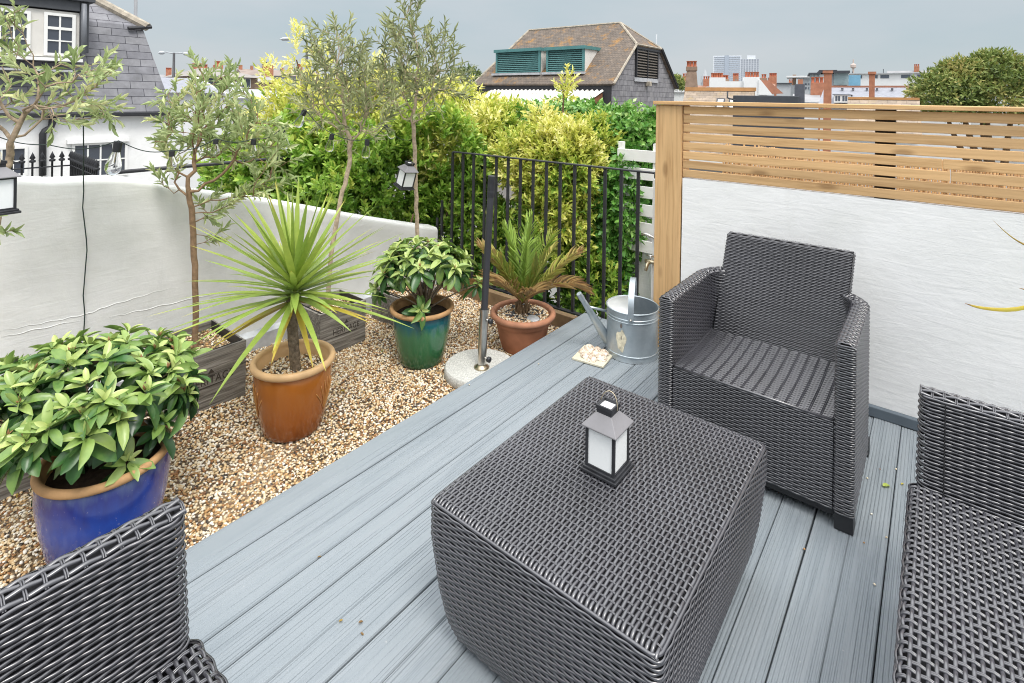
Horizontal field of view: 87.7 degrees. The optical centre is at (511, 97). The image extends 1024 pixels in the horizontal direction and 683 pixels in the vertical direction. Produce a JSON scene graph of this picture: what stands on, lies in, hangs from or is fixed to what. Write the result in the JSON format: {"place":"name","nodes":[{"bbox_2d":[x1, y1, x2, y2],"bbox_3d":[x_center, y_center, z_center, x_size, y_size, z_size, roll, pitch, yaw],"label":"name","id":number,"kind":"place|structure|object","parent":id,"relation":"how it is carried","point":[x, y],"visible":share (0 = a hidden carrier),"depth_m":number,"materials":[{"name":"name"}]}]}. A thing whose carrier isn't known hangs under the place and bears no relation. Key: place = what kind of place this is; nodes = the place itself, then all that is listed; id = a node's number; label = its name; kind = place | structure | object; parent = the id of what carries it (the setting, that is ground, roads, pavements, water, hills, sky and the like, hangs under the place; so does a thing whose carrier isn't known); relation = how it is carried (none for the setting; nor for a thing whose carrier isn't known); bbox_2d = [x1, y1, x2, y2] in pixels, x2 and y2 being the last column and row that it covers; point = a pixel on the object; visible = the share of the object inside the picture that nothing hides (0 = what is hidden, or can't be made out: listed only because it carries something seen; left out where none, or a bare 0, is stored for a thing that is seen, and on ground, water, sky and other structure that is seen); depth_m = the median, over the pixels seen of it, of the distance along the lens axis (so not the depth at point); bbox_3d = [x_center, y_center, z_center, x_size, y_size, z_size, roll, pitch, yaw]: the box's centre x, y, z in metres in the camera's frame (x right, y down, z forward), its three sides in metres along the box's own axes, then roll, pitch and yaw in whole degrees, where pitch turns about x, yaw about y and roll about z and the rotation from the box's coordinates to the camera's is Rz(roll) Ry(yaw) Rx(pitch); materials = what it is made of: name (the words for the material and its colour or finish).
{"place":"outdoors","nodes":[
{"label":"outdoors","id":0,"kind":"place"},
{"bbox_2d":[0,0,170,184],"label":"slate house","id":1,"kind":"structure","parent":0,"point":[94,26],"depth_m":14.22,"materials":[{"name":"paint"}]},
{"bbox_2d":[0,146,27,175],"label":"window","id":2,"kind":"structure","parent":1,"relation":"in","point":[18,150],"depth_m":13.07,"materials":[{"name":"white paint"}]},
{"bbox_2d":[0,8,30,54],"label":"window","id":3,"kind":"structure","parent":1,"relation":"in","point":[27,31],"depth_m":13.04,"materials":[{"name":"white paint"}]},
{"bbox_2d":[43,12,75,56],"bbox_3d":[-11.523,-1.592,13.593,0.050,1.084,0.627,1,0,39],"label":"window","id":4,"kind":"structure","parent":1,"relation":"in","point":[59,29],"depth_m":13.58,"materials":[{"name":"white paint"}]},
{"bbox_2d":[72,141,127,175],"bbox_3d":[-11.064,1.684,14.340,0.050,0.942,1.217,1,0,39],"label":"window","id":5,"kind":"structure","parent":1,"relation":"in","point":[102,153],"depth_m":14.37,"materials":[{"name":"white paint"}]},
{"bbox_2d":[160,68,171,76],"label":"terraced house","id":6,"kind":"structure","parent":0,"point":[168,71],"depth_m":97.87,"materials":[{"name":"brick"}]},
{"bbox_2d":[161,77,226,188],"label":"white gabled house","id":7,"kind":"structure","parent":0,"point":[181,180],"depth_m":25.44,"materials":[{"name":"paint"}]},
{"bbox_2d":[164,61,258,88],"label":"brown brick house","id":8,"kind":"structure","parent":0,"point":[251,80],"depth_m":43.28,"materials":[{"name":"white paint"}]},
{"bbox_2d":[208,77,218,85],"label":"window","id":9,"kind":"structure","parent":8,"relation":"in","point":[210,79],"depth_m":41.09,"materials":[{"name":"white paint"}]},
{"bbox_2d":[242,78,250,87],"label":"window","id":10,"kind":"structure","parent":8,"relation":"in","point":[248,81],"depth_m":43.15,"materials":[{"name":"white paint"}]},
{"bbox_2d":[253,64,273,89],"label":"terraced house","id":11,"kind":"structure","parent":0,"point":[271,70],"depth_m":61.96,"materials":[{"name":"grey tile"}]},
{"bbox_2d":[237,62,316,95],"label":"hillside terrace","id":12,"kind":"structure","parent":0,"point":[252,70],"depth_m":75.25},
{"bbox_2d":[106,0,1023,106],"label":"sky","id":13,"kind":"structure","parent":0,"point":[787,37],"materials":[{"name":"grey"}]},
{"bbox_2d":[475,22,678,111],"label":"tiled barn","id":14,"kind":"structure","parent":0,"point":[621,62],"depth_m":27.57,"materials":[{"name":"brown tile"}]},
{"bbox_2d":[335,98,1023,316],"bbox_3d":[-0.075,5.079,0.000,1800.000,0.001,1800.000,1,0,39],"label":"ground","id":15,"kind":"structure","parent":0,"point":[554,290],"depth_m":59.16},
{"bbox_2d":[11,151,99,176],"bbox_3d":[-5.604,2.834,5.991,1.633,4.326,1.391,1,0,39],"label":"spear railing","id":16,"kind":"object","parent":15,"relation":"on","point":[91,167],"visible":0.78,"depth_m":6.48,"materials":[{"name":"black metal"}]},
{"bbox_2d":[158,51,188,77],"bbox_3d":[-19.072,1.110,29.997,1.497,7.374,0.323,1,0,-32],"label":"street lamp","id":17,"kind":"object","parent":15,"relation":"on","point":[173,63],"visible":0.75,"depth_m":29.95,"materials":[{"name":"grey metal"}]},
{"bbox_2d":[107,156,289,175],"bbox_3d":[-2.159,2.779,4.721,0.028,4.538,2.533,1,0,29],"label":"handrail","id":18,"kind":"object","parent":15,"relation":"on","point":[165,167],"depth_m":4.08,"materials":[{"name":"black metal"}]},
{"bbox_2d":[0,175,437,392],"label":"wall","id":19,"kind":"structure","parent":15,"relation":"on","point":[139,267],"depth_m":3.04,"materials":[{"name":"paint"}]},
{"bbox_2d":[82,117,87,334],"bbox_3d":[-2.224,0.706,2.756,0.028,1.220,0.247,1,0,-33],"label":"cable","id":20,"kind":"object","parent":19,"relation":"hanging from","point":[85,232],"visible":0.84,"depth_m":2.85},
{"bbox_2d":[225,82,278,135],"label":"white outbuilding","id":21,"kind":"structure","parent":15,"relation":"on","point":[257,92],"depth_m":30.55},
{"bbox_2d":[280,37,332,80],"bbox_3d":[-11.604,0.788,29.995,2.828,8.240,0.323,1,0,-21],"label":"street lamp","id":22,"kind":"object","parent":15,"relation":"on","point":[286,39],"visible":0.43,"depth_m":29.94,"materials":[{"name":"grey metal"}]},
{"bbox_2d":[189,96,508,289],"bbox_3d":[-1.472,2.523,5.311,3.218,5.090,1.909,1,0,15],"label":"glossy shrub","id":23,"kind":"object","parent":15,"relation":"on","point":[364,193],"visible":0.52,"depth_m":4.95,"materials":[{"name":"green plant"}]},
{"bbox_2d":[241,17,539,236],"bbox_3d":[-1.155,2.095,6.011,3.610,5.963,1.984,1,0,4],"label":"golden shrub","id":24,"kind":"object","parent":15,"relation":"on","point":[488,110],"visible":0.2,"depth_m":5.67,"materials":[{"name":"yellow plant"}]},
{"bbox_2d":[443,62,481,102],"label":"dark bush","id":25,"kind":"object","parent":15,"relation":"on","point":[475,72],"visible":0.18,"depth_m":44.37,"materials":[{"name":"green plant"}]},
{"bbox_2d":[461,89,602,205],"bbox_3d":[0.731,2.338,25.748,6.807,5.505,2.600,1,0,39],"label":"lean to","id":26,"kind":"object","parent":15,"relation":"on","point":[529,94],"visible":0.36,"depth_m":25.75,"materials":[{"name":"white"}]},
{"bbox_2d":[458,63,627,319],"bbox_3d":[0.327,2.377,4.948,1.613,5.430,1.190,1,0,13],"label":"yellow shrub","id":27,"kind":"object","parent":15,"relation":"on","point":[563,136],"visible":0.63,"depth_m":4.70,"materials":[{"name":"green plant"}]},
{"bbox_2d":[442,93,657,316],"bbox_3d":[0.468,2.514,5.479,2.418,5.175,2.282,1,0,39],"label":"ivy mass","id":28,"kind":"object","parent":15,"relation":"on","point":[639,126],"visible":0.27,"depth_m":4.78,"materials":[{"name":"green plant"}]},
{"bbox_2d":[674,73,684,91],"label":"green tree","id":29,"kind":"object","parent":15,"relation":"on","point":[680,82],"visible":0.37,"depth_m":59.12,"materials":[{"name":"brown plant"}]},
{"bbox_2d":[617,141,757,299],"bbox_3d":[1.429,2.752,4.399,1.247,4.700,0.130,1,0,39],"label":"louvre fence","id":30,"kind":"object","parent":15,"relation":"on","point":[645,278],"visible":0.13,"depth_m":4.60,"materials":[{"name":"white paint"}]},
{"bbox_2d":[684,61,697,93],"bbox_3d":[11.402,1.469,34.000,0.840,7.561,0.840,1,0,19],"label":"brick chimney","id":31,"kind":"object","parent":15,"relation":"on","point":[691,74],"visible":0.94,"depth_m":33.71,"materials":[{"name":"brown brick"}]},
{"bbox_2d":[713,55,741,80],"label":"tower block","id":32,"kind":"structure","parent":15,"relation":"on","point":[727,65],"depth_m":519.28,"materials":[{"name":"white concrete"}]},
{"bbox_2d":[740,55,758,80],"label":"tower block","id":33,"kind":"structure","parent":15,"relation":"on","point":[750,63],"depth_m":480.58,"materials":[{"name":"white concrete"}]},
{"bbox_2d":[768,78,791,95],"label":"roofs block","id":34,"kind":"structure","parent":15,"relation":"on","point":[784,89],"depth_m":89.68,"materials":[{"name":"white paint"}]},
{"bbox_2d":[786,75,809,95],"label":"canopy building","id":35,"kind":"structure","parent":15,"relation":"on","point":[806,79],"depth_m":59.94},
{"bbox_2d":[823,70,832,151],"bbox_3d":[18.461,1.903,31.258,0.523,6.902,0.720,1,0,31],"label":"brick chimney","id":36,"kind":"object","parent":15,"relation":"on","point":[827,95],"visible":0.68,"depth_m":31.00,"materials":[{"name":"orange brick"}]},
{"bbox_2d":[868,72,875,96],"bbox_3d":[21.048,1.954,31.249,0.399,6.878,0.720,1,0,34],"label":"brick chimney","id":37,"kind":"object","parent":15,"relation":"on","point":[871,84],"visible":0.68,"depth_m":30.99,"materials":[{"name":"orange brick"}]},
{"bbox_2d":[901,45,1023,198],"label":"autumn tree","id":38,"kind":"object","parent":15,"relation":"on","point":[985,76],"visible":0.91,"depth_m":23.18,"materials":[{"name":"green plant"}]},
{"bbox_2d":[674,73,685,100],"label":"terraced house","id":39,"kind":"structure","parent":0,"point":[678,95],"depth_m":62.22,"materials":[{"name":"white paint"}]},
{"bbox_2d":[698,76,709,86],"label":"terraced house","id":40,"kind":"structure","parent":0,"point":[706,82],"depth_m":77.24,"materials":[{"name":"brick"}]},
{"bbox_2d":[700,70,707,85],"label":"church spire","id":41,"kind":"structure","parent":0,"point":[704,74],"depth_m":179.32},
{"bbox_2d":[683,87,755,172],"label":"tiled house","id":42,"kind":"structure","parent":0,"point":[707,94],"depth_m":23.11,"materials":[{"name":"white paint"}]},
{"bbox_2d":[733,73,738,80],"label":"terraced house","id":43,"kind":"structure","parent":0,"point":[735,75],"depth_m":90.18,"materials":[{"name":"brick"}]},
{"bbox_2d":[707,72,782,95],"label":"white terrace","id":44,"kind":"structure","parent":0,"point":[763,86],"depth_m":45.99,"materials":[{"name":"white paint"}]},
{"bbox_2d":[727,79,804,178],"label":"flat roof","id":45,"kind":"structure","parent":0,"point":[799,95],"depth_m":15.84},
{"bbox_2d":[767,73,776,95],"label":"terraced house","id":46,"kind":"structure","parent":0,"point":[773,78],"depth_m":71.99,"materials":[{"name":"brick"}]},
{"bbox_2d":[793,77,823,160],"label":"terraced house","id":47,"kind":"structure","parent":0,"point":[816,91],"depth_m":41.78,"materials":[{"name":"white paint"}]},
{"bbox_2d":[807,70,860,93],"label":"glass tower","id":48,"kind":"structure","parent":0,"point":[841,78],"depth_m":49.76,"materials":[{"name":"blue glass"}]},
{"bbox_2d":[850,59,855,72],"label":"thin tower","id":49,"kind":"structure","parent":0,"point":[852,65],"depth_m":399.39,"materials":[{"name":"paint"}]},
{"bbox_2d":[722,144,1023,201],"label":"cane screen","id":50,"kind":"object","parent":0,"point":[942,169],"visible":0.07,"depth_m":3.00,"materials":[{"name":"brown wood"}]},
{"bbox_2d":[845,97,921,190],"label":"tile roof shed","id":51,"kind":"structure","parent":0,"point":[885,100],"depth_m":19.07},
{"bbox_2d":[818,86,966,194],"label":"slate roof house","id":52,"kind":"structure","parent":0,"point":[841,94],"depth_m":33.76,"materials":[{"name":"white tile"}]},
{"bbox_2d":[887,64,926,72],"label":"terraced house","id":53,"kind":"structure","parent":0,"point":[916,68],"depth_m":111.78,"materials":[{"name":"grey tile"}]},
{"bbox_2d":[849,69,970,124],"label":"white long building","id":54,"kind":"structure","parent":0,"point":[890,79],"depth_m":70.77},
{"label":"terrace slab","id":55,"kind":"structure","parent":0,"visible":0},
{"bbox_2d":[0,284,558,587],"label":"gravel","id":56,"kind":"structure","parent":55,"relation":"on","point":[230,463],"depth_m":2.65,"materials":[{"name":"beige gravel"}]},
{"bbox_2d":[0,409,60,500],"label":"planter box","id":57,"kind":"object","parent":56,"relation":"on","point":[5,493],"depth_m":2.27,"materials":[{"name":"grey wood"}]},
{"bbox_2d":[0,0,135,244],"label":"olive tree","id":58,"kind":"object","parent":57,"relation":"on","point":[100,73],"visible":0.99,"depth_m":2.45,"materials":[{"name":"green plant"}]},
{"bbox_2d":[30,419,171,564],"bbox_3d":[-1.496,1.499,1.962,0.415,0.395,0.415,1,0,39],"label":"blue pot","id":59,"kind":"object","parent":56,"relation":"on","point":[85,508],"visible":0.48,"depth_m":1.80,"materials":[{"name":"ceramic"}]},
{"bbox_2d":[0,323,212,506],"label":"rhododendron","id":60,"kind":"object","parent":59,"relation":"on","point":[98,424],"visible":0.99,"depth_m":1.87,"materials":[{"name":"green plant"}]},
{"bbox_2d":[143,319,245,421],"bbox_3d":[-1.815,1.534,3.014,0.437,0.319,0.415,1,0,39],"label":"planter box","id":61,"kind":"object","parent":56,"relation":"on","point":[218,361],"visible":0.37,"depth_m":2.97,"materials":[{"name":"grey wood"}]},
{"bbox_2d":[141,46,312,347],"bbox_3d":[-1.719,0.573,3.161,0.972,1.764,0.773,1,0,39],"label":"olive tree","id":62,"kind":"object","parent":61,"relation":"on","point":[199,119],"visible":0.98,"depth_m":3.04,"materials":[{"name":"green plant"}]},
{"bbox_2d":[249,339,335,442],"bbox_3d":[-1.130,1.518,2.755,0.412,0.368,0.412,1,0,39],"label":"orange pot","id":63,"kind":"object","parent":56,"relation":"on","point":[290,406],"visible":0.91,"depth_m":2.62,"materials":[{"name":"ceramic"}]},
{"bbox_2d":[154,167,413,404],"bbox_3d":[-1.138,0.883,2.744,1.239,1.084,1.202,1,0,39],"label":"cordyline","id":64,"kind":"object","parent":63,"relation":"on","point":[294,263],"visible":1,"depth_m":2.71,"materials":[{"name":"green plant"}]},
{"bbox_2d":[298,289,365,351],"bbox_3d":[-1.258,1.557,3.701,0.312,0.289,0.355,1,0,39],"label":"planter box","id":65,"kind":"object","parent":56,"relation":"on","point":[336,335],"visible":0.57,"depth_m":3.60,"materials":[{"name":"grey wood"}]},
{"bbox_2d":[280,9,407,309],"bbox_3d":[-1.190,0.419,3.772,0.904,2.109,0.777,1,0,39],"label":"olive tree","id":66,"kind":"object","parent":65,"relation":"on","point":[347,102],"visible":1,"depth_m":3.71,"materials":[{"name":"green plant"}]},
{"bbox_2d":[0,109,403,175],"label":"string lights","id":67,"kind":"object","parent":66,"relation":"hanging from","point":[113,165],"visible":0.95,"depth_m":2.79,"materials":[{"name":"black plastic"}]},
{"bbox_2d":[372,282,435,324],"bbox_3d":[-0.839,1.593,4.157,0.340,0.229,0.360,1,0,39],"label":"planter box","id":68,"kind":"object","parent":56,"relation":"on","point":[391,298],"visible":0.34,"depth_m":4.04,"materials":[{"name":"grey wood"}]},
{"bbox_2d":[356,0,481,283],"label":"olive tree","id":69,"kind":"object","parent":68,"relation":"on","point":[403,72],"visible":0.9,"depth_m":4.12,"materials":[{"name":"green plant"}]},
{"bbox_2d":[393,158,418,190],"bbox_3d":[-0.786,0.567,4.006,0.122,0.234,0.122,8,10,-43],"label":"lantern","id":70,"kind":"object","parent":69,"relation":"hanging from","point":[406,175],"visible":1,"depth_m":3.98,"materials":[{"name":"white glass"}]},
{"bbox_2d":[389,294,453,369],"bbox_3d":[-0.585,1.528,3.463,0.415,0.365,0.415,1,0,39],"label":"green pot","id":71,"kind":"object","parent":56,"relation":"on","point":[418,348],"visible":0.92,"depth_m":3.33,"materials":[{"name":"ceramic"}]},
{"bbox_2d":[363,235,492,330],"bbox_3d":[-0.590,1.180,3.508,0.764,0.528,0.665,1,0,39],"label":"rhododendron","id":72,"kind":"object","parent":71,"relation":"on","point":[440,257],"visible":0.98,"depth_m":3.38,"materials":[{"name":"green plant"}]},
{"bbox_2d":[16,323,903,635],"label":"fallen leaves","id":73,"kind":"object","parent":56,"relation":"on","point":[384,411],"visible":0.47,"depth_m":2.26,"materials":[{"name":"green plant"}]},
{"bbox_2d":[444,175,509,388],"bbox_3d":[-0.188,1.103,3.304,0.444,1.238,0.444,1,0,39],"label":"parasol stand","id":74,"kind":"object","parent":56,"relation":"on","point":[463,367],"visible":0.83,"depth_m":3.28,"materials":[{"name":"concrete"}]},
{"bbox_2d":[444,280,577,328],"bbox_3d":[-0.062,1.674,4.345,1.360,0.130,0.055,1,0,39],"label":"timber edging","id":75,"kind":"object","parent":56,"relation":"on","point":[562,318],"visible":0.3,"depth_m":4.33,"materials":[{"name":"brown wood"}]},
{"bbox_2d":[490,299,555,354],"bbox_3d":[0.073,1.592,3.672,0.451,0.255,0.451,1,0,39],"label":"terracotta pot","id":76,"kind":"object","parent":56,"relation":"on","point":[517,332],"visible":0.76,"depth_m":3.55,"materials":[{"name":"orange ceramic"}]},
{"bbox_2d":[457,209,594,315],"bbox_3d":[0.114,1.135,3.623,0.954,0.727,0.488,1,0,-13],"label":"phoenix palm","id":77,"kind":"object","parent":76,"relation":"on","point":[525,279],"visible":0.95,"depth_m":3.62,"materials":[{"name":"green plant"}]},
{"bbox_2d":[526,315,539,321],"bbox_3d":[0.140,1.478,3.569,0.099,0.024,0.070,1,0,39],"label":"solar disc","id":78,"kind":"object","parent":76,"relation":"on","point":[533,318],"visible":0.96,"depth_m":3.56,"materials":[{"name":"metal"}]},
{"bbox_2d":[651,179,654,299],"bbox_3d":[0.985,1.147,3.595,0.064,1.195,0.070,1,0,39],"label":"white post","id":79,"kind":"object","parent":55,"relation":"on","point":[652,281],"visible":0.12,"depth_m":3.58,"materials":[{"name":"paint"}]},
{"bbox_2d":[436,151,654,318],"bbox_3d":[0.140,1.063,4.290,2.152,1.129,0.040,1,0,39],"label":"railing","id":80,"kind":"object","parent":79,"relation":"attached to","point":[558,307],"visible":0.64,"depth_m":4.11,"materials":[{"name":"black metal"}]},
{"bbox_2d":[641,233,653,270],"bbox_3d":[0.908,1.034,3.554,0.122,0.242,0.072,1,0,39],"label":"outdoor tap","id":81,"kind":"object","parent":79,"relation":"attached to","point":[648,262],"visible":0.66,"depth_m":3.56,"materials":[{"name":"metal"}]},
{"bbox_2d":[799,436,900,682],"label":"deck base","id":82,"kind":"object","parent":55,"relation":"on","point":[883,587],"depth_m":1.75,"materials":[{"name":"black"}]},
{"bbox_2d":[176,313,924,682],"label":"deck","id":83,"kind":"structure","parent":82,"relation":"on","point":[278,587],"depth_m":1.79,"materials":[{"name":"grey wood"}]},
{"bbox_2d":[0,497,227,682],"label":"armchair","id":84,"kind":"object","parent":83,"relation":"on","point":[111,607],"visible":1,"depth_m":1.04,"materials":[{"name":"wicker"}]},
{"bbox_2d":[572,345,611,367],"bbox_3d":[0.497,1.580,3.255,0.200,0.012,0.200,1,0,30],"label":"tile","id":85,"kind":"object","parent":83,"relation":"on","point":[579,358],"visible":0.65,"depth_m":3.19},
{"bbox_2d":[580,350,590,358],"bbox_3d":[0.457,1.558,3.239,0.079,0.032,0.078,11,2,37],"label":"seashell","id":86,"kind":"object","parent":85,"relation":"on","point":[584,354],"visible":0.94,"depth_m":3.22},
{"bbox_2d":[583,344,594,352],"bbox_3d":[0.482,1.555,3.315,0.089,0.036,0.088,-1,6,23],"label":"seashell","id":87,"kind":"object","parent":85,"relation":"on","point":[589,347],"visible":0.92,"depth_m":3.30,"materials":[{"name":"white"}]},
{"bbox_2d":[586,354,596,362],"bbox_3d":[0.475,1.559,3.198,0.071,0.029,0.070,-6,0,-39],"label":"seashell","id":88,"kind":"object","parent":85,"relation":"on","point":[591,358],"visible":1,"depth_m":3.18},
{"bbox_2d":[591,349,599,354],"bbox_3d":[0.515,1.560,3.278,0.063,0.026,0.062,-4,-2,43],"label":"seashell","id":89,"kind":"object","parent":85,"relation":"on","point":[594,351],"visible":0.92,"depth_m":3.27,"materials":[{"name":"white"}]},
{"bbox_2d":[595,352,607,360],"bbox_3d":[0.538,1.558,3.218,0.079,0.032,0.078,0,-4,36],"label":"seashell","id":90,"kind":"object","parent":85,"relation":"on","point":[599,356],"visible":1,"depth_m":3.20,"materials":[{"name":"white"}]},
{"bbox_2d":[600,349,608,355],"bbox_3d":[0.561,1.560,3.272,0.068,0.028,0.068,-6,-4,-19],"label":"seashell","id":91,"kind":"object","parent":85,"relation":"on","point":[605,352],"visible":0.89,"depth_m":3.26,"materials":[{"name":"white"}]},
{"bbox_2d":[431,376,767,682],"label":"coffee table","id":92,"kind":"object","parent":83,"relation":"on","point":[554,563],"visible":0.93,"depth_m":1.44,"materials":[{"name":"wicker"}]},
{"bbox_2d":[580,390,633,486],"bbox_3d":[0.298,1.040,1.664,0.122,0.234,0.122,1,0,39],"label":"lantern","id":93,"kind":"object","parent":92,"relation":"on","point":[607,423],"visible":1,"depth_m":1.63,"materials":[{"name":"black metal"}]},
{"bbox_2d":[577,277,658,364],"bbox_3d":[0.683,1.362,3.290,0.485,0.457,0.325,1,0,-31],"label":"watering can","id":94,"kind":"object","parent":83,"relation":"on","point":[629,335],"visible":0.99,"depth_m":3.22,"materials":[{"name":"metal"}]},
{"bbox_2d":[469,363,896,585],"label":"pebble crumbs","id":95,"kind":"object","parent":83,"relation":"on","point":[870,513],"visible":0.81,"depth_m":1.99,"materials":[{"name":"beige stone"}]},
{"bbox_2d":[658,231,869,535],"bbox_3d":[1.168,1.157,2.441,0.759,0.880,0.703,1,0,39],"label":"rattan armchair","id":96,"kind":"object","parent":83,"relation":"on","point":[764,340],"visible":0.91,"depth_m":2.37,"materials":[{"name":"grey wicker"}]},
{"bbox_2d":[892,384,1023,682],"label":"armless chair","id":97,"kind":"object","parent":83,"relation":"on","point":[960,614],"visible":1,"depth_m":1.42,"materials":[{"name":"wicker"}]},
{"bbox_2d":[965,223,1023,311],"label":"cordyline","id":98,"kind":"object","parent":83,"relation":"on","point":[1013,309],"visible":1,"depth_m":2.00,"materials":[{"name":"yellow plant"}]},
{"bbox_2d":[681,177,1023,430],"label":"wall","id":99,"kind":"structure","parent":55,"relation":"on","point":[924,273],"depth_m":2.61,"materials":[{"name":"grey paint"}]},
{"bbox_2d":[653,101,1023,346],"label":"slat screen","id":100,"kind":"object","parent":99,"relation":"on","point":[674,144],"visible":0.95,"depth_m":2.81,"materials":[{"name":"brown wood"}]},
{"bbox_3d":[-1.968,-0.028,2.029,0.033,0.500,0.003,1,0,39],"label":"wire","id":101,"kind":"object","parent":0,"visible":0},
{"bbox_2d":[0,152,21,215],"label":"lantern","id":102,"kind":"object","parent":101,"relation":"hanging from","point":[8,191],"visible":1,"depth_m":2.02,"materials":[{"name":"white glass"}]}
]}

